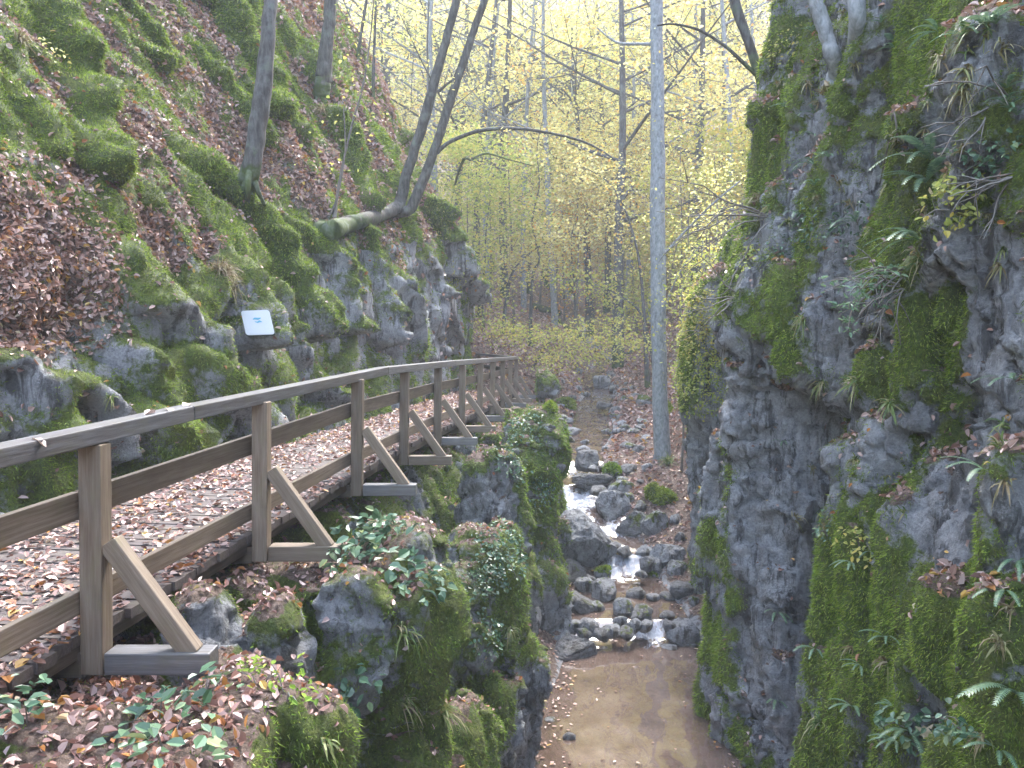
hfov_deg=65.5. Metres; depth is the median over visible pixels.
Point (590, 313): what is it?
deciduous tree
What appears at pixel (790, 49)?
shrub
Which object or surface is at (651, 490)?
moss
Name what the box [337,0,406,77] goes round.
deciduous tree
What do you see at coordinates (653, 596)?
boulder
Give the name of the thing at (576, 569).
boulder
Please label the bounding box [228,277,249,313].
grass tuft
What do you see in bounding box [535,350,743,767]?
water
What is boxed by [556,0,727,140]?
deciduous tree
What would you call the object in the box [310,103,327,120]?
grass tuft
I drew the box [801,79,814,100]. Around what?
grass tuft
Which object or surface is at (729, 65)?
deciduous tree
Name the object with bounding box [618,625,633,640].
boulder
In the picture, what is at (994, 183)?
twig bundle
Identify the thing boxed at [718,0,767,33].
deciduous tree
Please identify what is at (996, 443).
grass tuft
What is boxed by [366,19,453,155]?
deciduous tree
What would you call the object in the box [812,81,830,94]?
grass tuft
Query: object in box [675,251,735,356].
twig bundle
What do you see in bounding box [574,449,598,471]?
boulder
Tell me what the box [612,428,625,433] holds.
boulder
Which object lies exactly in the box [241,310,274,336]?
sign
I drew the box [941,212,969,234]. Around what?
grass tuft
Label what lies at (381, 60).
deciduous tree
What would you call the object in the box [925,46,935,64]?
grass tuft
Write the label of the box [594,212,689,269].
deciduous tree
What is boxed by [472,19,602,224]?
deciduous tree
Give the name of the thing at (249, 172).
deciduous tree
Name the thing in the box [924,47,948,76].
grass tuft
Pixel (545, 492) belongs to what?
shrub
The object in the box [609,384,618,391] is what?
boulder
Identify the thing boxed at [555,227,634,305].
deciduous tree
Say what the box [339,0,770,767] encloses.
ground
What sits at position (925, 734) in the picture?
leaf
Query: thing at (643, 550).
boulder
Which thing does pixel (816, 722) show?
grass tuft
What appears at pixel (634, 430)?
boulder
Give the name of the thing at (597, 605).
boulder
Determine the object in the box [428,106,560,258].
deciduous tree
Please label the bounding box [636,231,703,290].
deciduous tree
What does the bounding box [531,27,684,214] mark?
deciduous tree
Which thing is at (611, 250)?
deciduous tree
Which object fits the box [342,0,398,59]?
sapling
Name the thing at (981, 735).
grass tuft
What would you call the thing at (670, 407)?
boulder
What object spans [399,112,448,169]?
deciduous tree
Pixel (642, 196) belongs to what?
deciduous tree
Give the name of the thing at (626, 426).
boulder
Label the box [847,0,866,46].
trunk
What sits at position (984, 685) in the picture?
fern
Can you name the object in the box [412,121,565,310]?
deciduous tree
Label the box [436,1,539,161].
deciduous tree
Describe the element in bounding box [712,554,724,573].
grass tuft
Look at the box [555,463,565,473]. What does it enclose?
boulder
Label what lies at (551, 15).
deciduous tree
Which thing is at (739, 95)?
deciduous tree
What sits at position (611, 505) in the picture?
boulder
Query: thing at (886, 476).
grass tuft
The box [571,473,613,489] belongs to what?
boulder
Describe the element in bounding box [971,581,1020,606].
fern
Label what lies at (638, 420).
boulder
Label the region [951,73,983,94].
grass tuft
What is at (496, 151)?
deciduous tree
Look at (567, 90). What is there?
deciduous tree
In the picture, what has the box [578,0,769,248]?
deciduous tree
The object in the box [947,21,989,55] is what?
grass tuft
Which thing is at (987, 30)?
grass tuft
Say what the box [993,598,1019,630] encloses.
grass tuft
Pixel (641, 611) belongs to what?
boulder
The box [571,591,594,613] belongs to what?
boulder
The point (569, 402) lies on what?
boulder
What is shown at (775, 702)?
fern
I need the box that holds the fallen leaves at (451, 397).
[0,390,509,687]
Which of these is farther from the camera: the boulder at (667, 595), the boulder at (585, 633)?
the boulder at (667, 595)
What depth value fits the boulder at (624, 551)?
16.17 m
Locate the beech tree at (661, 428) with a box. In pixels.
[577,0,740,462]
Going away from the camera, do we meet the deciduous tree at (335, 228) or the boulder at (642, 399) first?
the deciduous tree at (335, 228)
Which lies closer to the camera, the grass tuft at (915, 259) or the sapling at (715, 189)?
the grass tuft at (915, 259)
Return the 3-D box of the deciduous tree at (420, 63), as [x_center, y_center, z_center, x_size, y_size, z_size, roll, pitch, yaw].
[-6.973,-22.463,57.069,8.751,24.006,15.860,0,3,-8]
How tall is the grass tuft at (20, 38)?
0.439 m
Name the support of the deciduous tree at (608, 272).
on the ground
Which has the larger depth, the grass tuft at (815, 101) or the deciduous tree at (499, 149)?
the deciduous tree at (499, 149)
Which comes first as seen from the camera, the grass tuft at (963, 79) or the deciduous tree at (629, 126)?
the grass tuft at (963, 79)
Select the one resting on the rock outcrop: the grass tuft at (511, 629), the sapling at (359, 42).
the grass tuft at (511, 629)
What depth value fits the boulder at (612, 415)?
26.68 m
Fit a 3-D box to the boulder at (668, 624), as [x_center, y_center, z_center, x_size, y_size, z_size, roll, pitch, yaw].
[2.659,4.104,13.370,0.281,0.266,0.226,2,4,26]
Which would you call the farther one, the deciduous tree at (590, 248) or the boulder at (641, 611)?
the deciduous tree at (590, 248)
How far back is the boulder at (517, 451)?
13.31 m
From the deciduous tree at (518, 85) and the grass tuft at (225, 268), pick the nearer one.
the grass tuft at (225, 268)
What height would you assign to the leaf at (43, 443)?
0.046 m
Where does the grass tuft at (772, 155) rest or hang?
on the cliff
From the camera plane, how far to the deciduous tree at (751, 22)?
46.06 m
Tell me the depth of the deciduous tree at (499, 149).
66.64 m
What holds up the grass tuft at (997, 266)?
on the cliff
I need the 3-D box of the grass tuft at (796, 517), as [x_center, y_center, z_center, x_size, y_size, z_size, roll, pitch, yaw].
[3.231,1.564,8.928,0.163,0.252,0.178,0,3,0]
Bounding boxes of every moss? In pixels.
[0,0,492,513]
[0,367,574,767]
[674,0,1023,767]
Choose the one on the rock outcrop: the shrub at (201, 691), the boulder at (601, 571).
the shrub at (201, 691)
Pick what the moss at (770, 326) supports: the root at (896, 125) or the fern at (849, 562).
the fern at (849, 562)
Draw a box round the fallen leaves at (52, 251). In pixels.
[0,0,491,497]
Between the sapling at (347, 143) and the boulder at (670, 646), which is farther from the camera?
the sapling at (347, 143)
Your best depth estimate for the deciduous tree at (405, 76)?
58.67 m
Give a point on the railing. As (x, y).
(488, 355)
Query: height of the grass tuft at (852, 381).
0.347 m
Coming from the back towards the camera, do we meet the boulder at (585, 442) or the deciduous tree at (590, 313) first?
the deciduous tree at (590, 313)
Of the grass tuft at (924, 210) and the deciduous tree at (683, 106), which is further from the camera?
the deciduous tree at (683, 106)
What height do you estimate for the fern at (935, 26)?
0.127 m
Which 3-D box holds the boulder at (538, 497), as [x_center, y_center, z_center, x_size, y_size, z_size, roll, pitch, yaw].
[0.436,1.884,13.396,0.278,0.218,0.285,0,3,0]
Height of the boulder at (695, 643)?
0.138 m
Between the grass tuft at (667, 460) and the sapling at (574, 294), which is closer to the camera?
the grass tuft at (667, 460)
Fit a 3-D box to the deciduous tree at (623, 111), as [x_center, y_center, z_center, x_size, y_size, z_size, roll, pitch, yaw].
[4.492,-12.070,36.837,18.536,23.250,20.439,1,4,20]
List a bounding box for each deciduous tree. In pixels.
[237,0,277,212]
[312,0,336,102]
[313,0,633,239]
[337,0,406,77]
[337,0,474,189]
[341,0,489,128]
[342,0,486,155]
[343,0,464,57]
[343,0,552,157]
[343,0,556,93]
[345,0,455,77]
[345,0,584,261]
[348,0,514,193]
[349,0,633,225]
[352,0,406,99]
[359,0,645,327]
[363,1,481,114]
[365,0,502,59]
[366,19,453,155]
[369,17,453,113]
[371,0,637,271]
[376,0,596,309]
[376,0,641,299]
[377,0,625,291]
[385,0,533,206]
[391,32,594,199]
[391,83,639,337]
[396,4,531,124]
[397,0,531,158]
[399,0,481,220]
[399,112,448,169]
[402,109,478,183]
[410,0,682,293]
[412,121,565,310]
[415,0,748,336]
[419,0,585,291]
[420,24,626,293]
[423,0,537,85]
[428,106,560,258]
[436,0,579,301]
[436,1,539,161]
[438,175,466,217]
[438,177,450,200]
[439,92,559,199]
[440,44,637,278]
[444,0,768,368]
[449,191,519,257]
[451,202,482,236]
[457,0,688,284]
[471,0,739,313]
[471,204,545,279]
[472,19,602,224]
[474,0,693,254]
[475,30,644,286]
[476,19,592,231]
[482,9,559,136]
[483,1,711,298]
[490,111,649,320]
[494,114,646,304]
[494,115,638,289]
[499,0,772,285]
[501,0,593,44]
[502,0,595,203]
[502,1,714,222]
[503,0,565,60]
[511,0,746,267]
[513,238,560,274]
[514,134,680,340]
[514,215,583,291]
[515,0,579,65]
[518,41,737,270]
[521,2,764,228]
[528,0,763,316]
[530,0,769,226]
[530,80,726,333]
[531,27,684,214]
[533,100,729,289]
[539,0,758,239]
[539,0,768,323]
[541,0,740,213]
[541,2,706,267]
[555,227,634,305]
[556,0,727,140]
[556,86,679,265]
[559,219,613,272]
[563,22,685,125]
[576,210,614,272]
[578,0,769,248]
[579,230,645,269]
[581,51,686,169]
[582,0,726,82]
[584,0,732,211]
[586,74,751,293]
[589,10,711,117]
[589,262,673,332]
[591,206,665,272]
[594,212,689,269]
[602,127,751,265]
[603,12,769,217]
[608,124,741,237]
[613,1,767,116]
[621,98,750,329]
[623,217,705,285]
[634,1,756,104]
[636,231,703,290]
[638,25,765,240]
[640,0,773,212]
[643,2,769,117]
[649,0,759,67]
[649,10,768,132]
[657,0,759,89]
[663,0,771,85]
[685,10,750,131]
[689,181,740,211]
[710,1,769,79]
[715,2,768,95]
[715,64,752,146]
[716,1,764,49]
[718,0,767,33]
[720,3,771,54]
[809,0,841,83]
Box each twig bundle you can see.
[657,160,768,303]
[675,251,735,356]
[818,262,908,337]
[835,244,910,344]
[921,65,1008,161]
[946,173,1012,240]
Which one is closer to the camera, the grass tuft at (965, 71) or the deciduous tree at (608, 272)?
the grass tuft at (965, 71)
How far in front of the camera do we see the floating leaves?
11.52 m
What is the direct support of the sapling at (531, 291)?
on the ground
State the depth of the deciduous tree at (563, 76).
60.52 m
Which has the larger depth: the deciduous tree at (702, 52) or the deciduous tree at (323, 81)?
the deciduous tree at (702, 52)
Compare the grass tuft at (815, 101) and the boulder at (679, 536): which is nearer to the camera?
the grass tuft at (815, 101)
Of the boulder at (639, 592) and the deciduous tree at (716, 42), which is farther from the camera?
the deciduous tree at (716, 42)
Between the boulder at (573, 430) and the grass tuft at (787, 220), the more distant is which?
the boulder at (573, 430)
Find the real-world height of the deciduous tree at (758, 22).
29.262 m
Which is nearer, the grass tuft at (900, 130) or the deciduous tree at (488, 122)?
the grass tuft at (900, 130)
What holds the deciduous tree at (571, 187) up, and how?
on the ground
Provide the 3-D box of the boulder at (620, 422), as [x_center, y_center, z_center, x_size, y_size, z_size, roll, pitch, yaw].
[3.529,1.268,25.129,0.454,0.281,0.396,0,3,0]
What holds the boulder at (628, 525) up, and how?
on the ground
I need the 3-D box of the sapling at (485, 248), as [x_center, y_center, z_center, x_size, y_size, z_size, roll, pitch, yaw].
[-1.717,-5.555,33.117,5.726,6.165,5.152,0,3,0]
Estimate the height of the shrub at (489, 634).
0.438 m
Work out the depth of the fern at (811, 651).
7.35 m
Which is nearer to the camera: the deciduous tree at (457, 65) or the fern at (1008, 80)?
the fern at (1008, 80)
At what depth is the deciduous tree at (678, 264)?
45.13 m
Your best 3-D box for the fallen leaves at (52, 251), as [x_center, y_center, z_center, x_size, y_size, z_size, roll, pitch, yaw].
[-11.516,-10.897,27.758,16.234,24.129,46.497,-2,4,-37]
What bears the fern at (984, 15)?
on the cliff
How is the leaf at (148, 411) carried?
on the wooden walkway
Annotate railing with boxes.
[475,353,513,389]
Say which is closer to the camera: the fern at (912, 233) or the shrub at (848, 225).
the fern at (912, 233)
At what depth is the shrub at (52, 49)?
10.34 m
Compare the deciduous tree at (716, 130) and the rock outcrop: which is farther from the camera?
the deciduous tree at (716, 130)
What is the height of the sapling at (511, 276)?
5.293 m
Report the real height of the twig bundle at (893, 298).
0.822 m
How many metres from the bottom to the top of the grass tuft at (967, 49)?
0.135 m
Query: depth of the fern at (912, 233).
6.12 m
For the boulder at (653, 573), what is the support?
in the water
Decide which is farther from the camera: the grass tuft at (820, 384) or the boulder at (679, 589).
the boulder at (679, 589)
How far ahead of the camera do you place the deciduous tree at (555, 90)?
59.25 m
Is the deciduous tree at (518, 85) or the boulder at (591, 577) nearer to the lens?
the boulder at (591, 577)
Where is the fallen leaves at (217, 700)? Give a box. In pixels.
[0,367,568,767]
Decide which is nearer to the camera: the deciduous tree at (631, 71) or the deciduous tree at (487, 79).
the deciduous tree at (487, 79)
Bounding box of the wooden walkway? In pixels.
[0,356,535,703]
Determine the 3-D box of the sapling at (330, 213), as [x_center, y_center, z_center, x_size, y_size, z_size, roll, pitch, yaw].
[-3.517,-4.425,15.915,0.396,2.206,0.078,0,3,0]
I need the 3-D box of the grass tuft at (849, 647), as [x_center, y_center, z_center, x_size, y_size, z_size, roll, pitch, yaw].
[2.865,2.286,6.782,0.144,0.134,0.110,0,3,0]
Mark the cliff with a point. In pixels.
(767, 538)
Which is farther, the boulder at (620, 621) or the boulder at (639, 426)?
the boulder at (639, 426)
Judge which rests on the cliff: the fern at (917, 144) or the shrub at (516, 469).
the fern at (917, 144)
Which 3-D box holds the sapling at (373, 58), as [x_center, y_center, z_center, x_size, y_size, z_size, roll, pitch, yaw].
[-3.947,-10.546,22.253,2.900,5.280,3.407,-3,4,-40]
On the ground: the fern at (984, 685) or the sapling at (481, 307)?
the sapling at (481, 307)
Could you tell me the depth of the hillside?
10.76 m
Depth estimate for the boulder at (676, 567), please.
15.50 m
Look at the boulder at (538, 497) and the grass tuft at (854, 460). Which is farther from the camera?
the boulder at (538, 497)
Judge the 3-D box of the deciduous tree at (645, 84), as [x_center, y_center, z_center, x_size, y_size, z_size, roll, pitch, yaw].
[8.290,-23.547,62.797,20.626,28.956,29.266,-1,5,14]
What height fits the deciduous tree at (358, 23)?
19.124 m
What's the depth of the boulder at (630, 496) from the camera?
18.46 m
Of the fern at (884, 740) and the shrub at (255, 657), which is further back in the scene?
the fern at (884, 740)
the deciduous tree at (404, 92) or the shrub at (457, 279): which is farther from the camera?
the deciduous tree at (404, 92)
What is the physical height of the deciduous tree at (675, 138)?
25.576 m
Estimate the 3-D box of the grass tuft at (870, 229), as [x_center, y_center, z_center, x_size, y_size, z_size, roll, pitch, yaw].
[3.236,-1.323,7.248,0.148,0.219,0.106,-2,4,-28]
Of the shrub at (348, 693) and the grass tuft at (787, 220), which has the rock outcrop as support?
the shrub at (348, 693)
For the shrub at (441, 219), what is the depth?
22.69 m
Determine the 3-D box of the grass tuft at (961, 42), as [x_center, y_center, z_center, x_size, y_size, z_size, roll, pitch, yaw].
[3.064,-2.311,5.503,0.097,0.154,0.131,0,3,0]
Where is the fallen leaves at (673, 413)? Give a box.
[470,176,739,757]
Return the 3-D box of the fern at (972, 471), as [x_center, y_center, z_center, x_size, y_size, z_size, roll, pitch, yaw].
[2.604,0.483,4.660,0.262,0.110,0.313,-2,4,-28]
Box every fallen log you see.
[533,303,561,315]
[558,320,583,340]
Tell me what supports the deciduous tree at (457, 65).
on the ground
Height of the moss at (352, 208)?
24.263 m
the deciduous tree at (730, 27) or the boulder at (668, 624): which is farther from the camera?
the deciduous tree at (730, 27)
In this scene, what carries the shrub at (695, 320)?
on the cliff
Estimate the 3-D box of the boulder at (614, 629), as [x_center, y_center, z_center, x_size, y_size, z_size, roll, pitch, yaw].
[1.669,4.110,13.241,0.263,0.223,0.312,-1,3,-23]
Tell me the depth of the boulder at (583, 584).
15.03 m
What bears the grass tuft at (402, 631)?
on the rock outcrop
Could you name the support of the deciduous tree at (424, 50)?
on the ground
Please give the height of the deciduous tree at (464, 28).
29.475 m
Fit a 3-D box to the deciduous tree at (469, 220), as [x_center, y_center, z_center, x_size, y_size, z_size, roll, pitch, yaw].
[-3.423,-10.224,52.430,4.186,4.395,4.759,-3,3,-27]
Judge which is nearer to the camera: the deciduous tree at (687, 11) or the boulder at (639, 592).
the boulder at (639, 592)
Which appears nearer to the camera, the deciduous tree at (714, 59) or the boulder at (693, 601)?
the boulder at (693, 601)
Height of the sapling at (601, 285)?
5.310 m
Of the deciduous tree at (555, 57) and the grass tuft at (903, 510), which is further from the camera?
the deciduous tree at (555, 57)
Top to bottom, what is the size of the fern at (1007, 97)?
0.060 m
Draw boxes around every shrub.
[0,673,54,735]
[28,37,71,72]
[90,687,231,767]
[118,685,194,742]
[174,661,243,718]
[236,646,279,687]
[263,652,328,707]
[319,505,423,583]
[333,663,387,717]
[388,553,457,606]
[426,194,455,241]
[444,259,473,286]
[453,553,498,616]
[469,615,503,661]
[470,515,528,592]
[473,310,678,381]
[490,443,533,487]
[504,406,547,447]
[526,477,557,512]
[670,340,725,421]
[676,281,720,368]
[726,238,759,278]
[754,230,795,266]
[766,24,801,65]
[784,190,841,249]
[812,509,834,543]
[824,188,877,254]
[830,526,871,568]
[873,704,931,756]
[914,166,986,241]
[925,697,978,746]
[956,123,1023,183]
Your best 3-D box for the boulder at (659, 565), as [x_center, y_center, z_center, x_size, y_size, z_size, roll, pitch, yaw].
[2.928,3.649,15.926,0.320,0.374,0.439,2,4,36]
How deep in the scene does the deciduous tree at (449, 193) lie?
64.90 m
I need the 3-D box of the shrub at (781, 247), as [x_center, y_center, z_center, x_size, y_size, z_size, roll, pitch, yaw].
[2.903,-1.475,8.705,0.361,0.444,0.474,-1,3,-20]
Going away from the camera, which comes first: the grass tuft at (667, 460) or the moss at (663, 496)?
the moss at (663, 496)
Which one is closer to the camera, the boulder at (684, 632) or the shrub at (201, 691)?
the shrub at (201, 691)
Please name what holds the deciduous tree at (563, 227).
on the ground
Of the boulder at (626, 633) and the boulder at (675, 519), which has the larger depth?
the boulder at (675, 519)
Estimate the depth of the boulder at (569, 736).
10.12 m
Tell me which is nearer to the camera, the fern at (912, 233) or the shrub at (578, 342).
the fern at (912, 233)
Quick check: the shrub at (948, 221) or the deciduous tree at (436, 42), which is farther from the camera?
the deciduous tree at (436, 42)
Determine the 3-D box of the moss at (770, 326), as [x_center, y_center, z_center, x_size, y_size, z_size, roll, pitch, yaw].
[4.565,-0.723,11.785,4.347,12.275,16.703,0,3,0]
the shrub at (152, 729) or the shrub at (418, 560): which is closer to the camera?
the shrub at (152, 729)
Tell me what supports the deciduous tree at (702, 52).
on the ground
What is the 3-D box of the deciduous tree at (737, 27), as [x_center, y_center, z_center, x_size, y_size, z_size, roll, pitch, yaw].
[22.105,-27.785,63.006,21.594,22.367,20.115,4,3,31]
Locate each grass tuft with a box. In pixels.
[10,28,38,59]
[103,394,119,410]
[206,257,243,309]
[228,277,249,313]
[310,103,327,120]
[311,734,344,767]
[384,621,426,681]
[398,690,424,735]
[440,698,472,745]
[503,625,519,648]
[656,451,677,468]
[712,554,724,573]
[745,191,761,205]
[756,204,771,222]
[768,153,774,166]
[777,216,798,231]
[788,313,812,344]
[791,511,807,530]
[799,711,825,744]
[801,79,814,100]
[806,100,819,114]
[806,379,828,402]
[806,465,816,475]
[807,193,820,201]
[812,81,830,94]
[833,174,846,193]
[833,375,858,408]
[835,8,847,20]
[838,645,853,657]
[843,199,853,210]
[845,452,859,467]
[848,60,867,82]
[861,260,883,271]
[863,227,874,248]
[868,393,905,427]
[870,655,888,686]
[876,181,891,197]
[880,475,891,483]
[882,131,904,160]
[892,127,902,142]
[893,249,922,287]
[895,505,907,522]
[907,77,917,87]
[910,204,927,220]
[915,127,931,137]
[917,100,933,110]
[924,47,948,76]
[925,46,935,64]
[929,180,952,198]
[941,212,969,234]
[942,63,978,93]
[942,78,979,127]
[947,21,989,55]
[950,37,963,57]
[950,143,982,161]
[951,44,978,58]
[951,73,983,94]
[961,729,993,758]
[977,21,995,41]
[977,630,1023,679]
[978,427,1017,456]
[980,33,991,53]
[981,213,997,224]
[982,417,1009,446]
[984,37,1023,72]
[985,262,1006,286]
[987,475,1017,514]
[993,245,1007,266]
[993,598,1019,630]
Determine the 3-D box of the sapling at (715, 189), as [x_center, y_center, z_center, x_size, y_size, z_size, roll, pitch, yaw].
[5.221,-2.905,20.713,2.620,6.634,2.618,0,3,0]
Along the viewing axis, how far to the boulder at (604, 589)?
14.69 m
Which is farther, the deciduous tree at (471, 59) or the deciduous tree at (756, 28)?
the deciduous tree at (756, 28)
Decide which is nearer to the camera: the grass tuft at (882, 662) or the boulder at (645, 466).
the grass tuft at (882, 662)
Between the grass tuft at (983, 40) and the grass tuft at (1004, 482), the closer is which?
the grass tuft at (1004, 482)
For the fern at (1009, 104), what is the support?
on the cliff
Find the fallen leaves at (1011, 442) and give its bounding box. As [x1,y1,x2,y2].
[677,0,1023,760]
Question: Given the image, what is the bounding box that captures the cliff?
[675,0,1023,767]
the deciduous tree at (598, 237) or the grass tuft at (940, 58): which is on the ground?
the deciduous tree at (598, 237)
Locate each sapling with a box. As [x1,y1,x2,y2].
[294,0,401,217]
[327,106,345,217]
[336,0,434,99]
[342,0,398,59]
[450,168,537,317]
[466,219,534,332]
[479,212,617,333]
[483,101,595,347]
[506,253,686,364]
[534,141,694,387]
[534,185,615,337]
[637,223,723,471]
[666,137,746,308]
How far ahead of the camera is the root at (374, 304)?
17.03 m
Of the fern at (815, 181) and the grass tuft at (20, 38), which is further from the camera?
the grass tuft at (20, 38)
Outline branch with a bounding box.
[451,153,531,201]
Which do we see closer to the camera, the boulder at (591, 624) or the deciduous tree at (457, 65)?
the boulder at (591, 624)
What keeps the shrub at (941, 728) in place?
on the cliff
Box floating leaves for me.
[536,539,740,767]
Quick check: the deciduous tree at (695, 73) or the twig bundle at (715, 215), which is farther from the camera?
the deciduous tree at (695, 73)
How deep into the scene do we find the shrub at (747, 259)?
9.27 m
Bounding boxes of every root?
[370,278,385,350]
[879,112,898,183]
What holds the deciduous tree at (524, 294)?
on the ground
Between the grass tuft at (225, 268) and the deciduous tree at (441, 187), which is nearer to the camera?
the grass tuft at (225, 268)
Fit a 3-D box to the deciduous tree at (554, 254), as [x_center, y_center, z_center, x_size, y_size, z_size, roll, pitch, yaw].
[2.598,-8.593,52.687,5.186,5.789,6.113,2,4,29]
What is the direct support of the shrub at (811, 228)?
on the cliff
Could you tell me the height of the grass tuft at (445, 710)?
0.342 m
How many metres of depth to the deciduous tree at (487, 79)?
39.23 m
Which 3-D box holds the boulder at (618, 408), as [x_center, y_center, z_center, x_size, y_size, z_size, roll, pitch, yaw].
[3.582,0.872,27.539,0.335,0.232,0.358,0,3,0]
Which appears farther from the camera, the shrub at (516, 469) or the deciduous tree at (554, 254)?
the deciduous tree at (554, 254)
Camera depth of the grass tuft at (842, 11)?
8.22 m
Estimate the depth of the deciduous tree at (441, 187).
76.76 m
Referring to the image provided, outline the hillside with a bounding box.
[0,0,491,514]
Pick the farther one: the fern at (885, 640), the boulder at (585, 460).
the boulder at (585, 460)
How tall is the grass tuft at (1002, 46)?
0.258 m
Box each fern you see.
[764,609,792,622]
[766,699,785,709]
[790,157,814,172]
[793,645,822,658]
[794,179,818,186]
[801,25,815,31]
[803,104,821,112]
[811,151,833,158]
[826,211,860,235]
[828,698,860,716]
[829,560,854,569]
[840,659,863,675]
[859,629,900,644]
[862,227,918,256]
[867,733,897,752]
[869,133,949,169]
[874,43,893,52]
[875,699,892,709]
[876,727,924,760]
[877,157,947,191]
[884,33,893,48]
[906,19,937,49]
[927,16,977,44]
[936,456,986,480]
[939,149,966,156]
[954,3,1023,27]
[954,731,1018,767]
[956,682,1023,705]
[968,14,1006,29]
[970,373,1018,385]
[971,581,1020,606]
[983,74,1023,89]
[985,91,1017,101]
[986,96,1022,106]
[997,559,1023,580]
[1000,106,1023,114]
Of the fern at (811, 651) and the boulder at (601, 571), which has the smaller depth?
the fern at (811, 651)
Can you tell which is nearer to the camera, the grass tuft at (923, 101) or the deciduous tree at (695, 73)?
the grass tuft at (923, 101)
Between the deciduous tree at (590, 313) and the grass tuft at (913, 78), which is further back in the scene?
the deciduous tree at (590, 313)
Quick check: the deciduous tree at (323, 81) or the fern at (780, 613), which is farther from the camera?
the deciduous tree at (323, 81)
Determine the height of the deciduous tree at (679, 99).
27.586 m
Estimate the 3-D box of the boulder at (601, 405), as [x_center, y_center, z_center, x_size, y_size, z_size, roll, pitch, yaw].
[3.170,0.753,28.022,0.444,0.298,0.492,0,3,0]
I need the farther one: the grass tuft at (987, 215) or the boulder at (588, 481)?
the boulder at (588, 481)
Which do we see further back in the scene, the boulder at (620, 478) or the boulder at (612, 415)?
the boulder at (612, 415)
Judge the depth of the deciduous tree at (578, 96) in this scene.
55.81 m
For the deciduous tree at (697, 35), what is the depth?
92.11 m
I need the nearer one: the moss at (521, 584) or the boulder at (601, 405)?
the moss at (521, 584)
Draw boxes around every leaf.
[32,437,45,446]
[144,409,154,414]
[915,724,932,738]
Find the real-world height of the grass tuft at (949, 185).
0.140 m
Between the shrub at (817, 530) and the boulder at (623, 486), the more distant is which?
the boulder at (623, 486)
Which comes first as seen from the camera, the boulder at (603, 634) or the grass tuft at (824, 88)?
the grass tuft at (824, 88)
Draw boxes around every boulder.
[512,448,523,454]
[526,490,535,498]
[531,725,538,733]
[533,494,545,498]
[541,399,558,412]
[542,424,555,428]
[544,717,554,721]
[554,633,597,660]
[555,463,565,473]
[556,396,576,410]
[560,508,616,566]
[562,732,575,740]
[565,558,585,583]
[566,418,573,423]
[568,427,580,434]
[568,619,580,634]
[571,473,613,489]
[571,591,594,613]
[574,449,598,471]
[574,577,594,591]
[575,445,590,451]
[575,628,592,638]
[579,617,598,632]
[580,440,588,444]
[581,574,595,580]
[588,464,598,471]
[590,485,607,495]
[591,577,616,601]
[592,600,604,610]
[592,627,610,642]
[593,375,610,387]
[593,564,611,577]
[595,490,631,520]
[596,401,608,409]
[601,428,612,434]
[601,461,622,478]
[603,623,619,638]
[606,372,615,377]
[608,480,634,492]
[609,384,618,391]
[609,414,618,418]
[611,406,620,410]
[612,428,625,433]
[612,541,621,547]
[612,616,627,626]
[613,597,633,615]
[616,476,628,480]
[616,510,647,536]
[617,420,626,426]
[617,545,631,557]
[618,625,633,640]
[619,424,630,429]
[621,463,637,473]
[623,442,635,448]
[624,492,634,501]
[626,586,645,598]
[626,618,642,633]
[627,428,639,433]
[630,603,652,620]
[632,444,645,452]
[634,500,646,511]
[634,570,647,578]
[635,424,645,430]
[636,395,651,404]
[636,418,647,423]
[636,545,651,555]
[639,434,650,441]
[639,556,654,572]
[639,619,652,633]
[640,510,668,534]
[641,463,651,471]
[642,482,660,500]
[645,593,659,600]
[647,570,658,576]
[649,543,685,564]
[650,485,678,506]
[653,557,664,573]
[659,591,674,600]
[659,610,674,618]
[660,644,676,649]
[663,619,676,632]
[666,617,699,646]
[667,559,687,575]
[668,399,673,413]
[669,514,680,523]
[669,580,694,599]
[674,532,684,541]
[686,640,700,646]
[688,596,698,606]
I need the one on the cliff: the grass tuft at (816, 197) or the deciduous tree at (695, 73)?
the grass tuft at (816, 197)
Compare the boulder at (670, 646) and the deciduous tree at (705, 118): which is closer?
the boulder at (670, 646)
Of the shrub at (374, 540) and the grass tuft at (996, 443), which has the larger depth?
the shrub at (374, 540)
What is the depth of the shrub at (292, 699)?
3.73 m
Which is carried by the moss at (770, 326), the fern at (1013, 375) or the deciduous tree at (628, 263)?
the fern at (1013, 375)
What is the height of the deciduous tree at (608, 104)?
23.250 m
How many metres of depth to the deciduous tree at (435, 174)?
41.97 m
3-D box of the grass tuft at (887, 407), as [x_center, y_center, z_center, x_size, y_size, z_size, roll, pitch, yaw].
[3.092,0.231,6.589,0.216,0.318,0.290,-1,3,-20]
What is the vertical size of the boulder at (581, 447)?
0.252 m
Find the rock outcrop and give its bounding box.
[0,368,573,767]
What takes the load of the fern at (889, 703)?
on the cliff
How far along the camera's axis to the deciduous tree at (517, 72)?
103.18 m
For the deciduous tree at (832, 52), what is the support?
on the cliff
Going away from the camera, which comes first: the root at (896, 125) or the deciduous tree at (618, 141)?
the root at (896, 125)
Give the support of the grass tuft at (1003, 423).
on the cliff
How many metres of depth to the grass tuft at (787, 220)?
8.67 m
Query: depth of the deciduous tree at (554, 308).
38.45 m
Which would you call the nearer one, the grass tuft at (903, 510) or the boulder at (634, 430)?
the grass tuft at (903, 510)
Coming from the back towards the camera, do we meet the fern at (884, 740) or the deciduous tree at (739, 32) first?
the deciduous tree at (739, 32)
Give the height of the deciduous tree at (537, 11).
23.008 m
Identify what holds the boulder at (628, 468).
on the ground

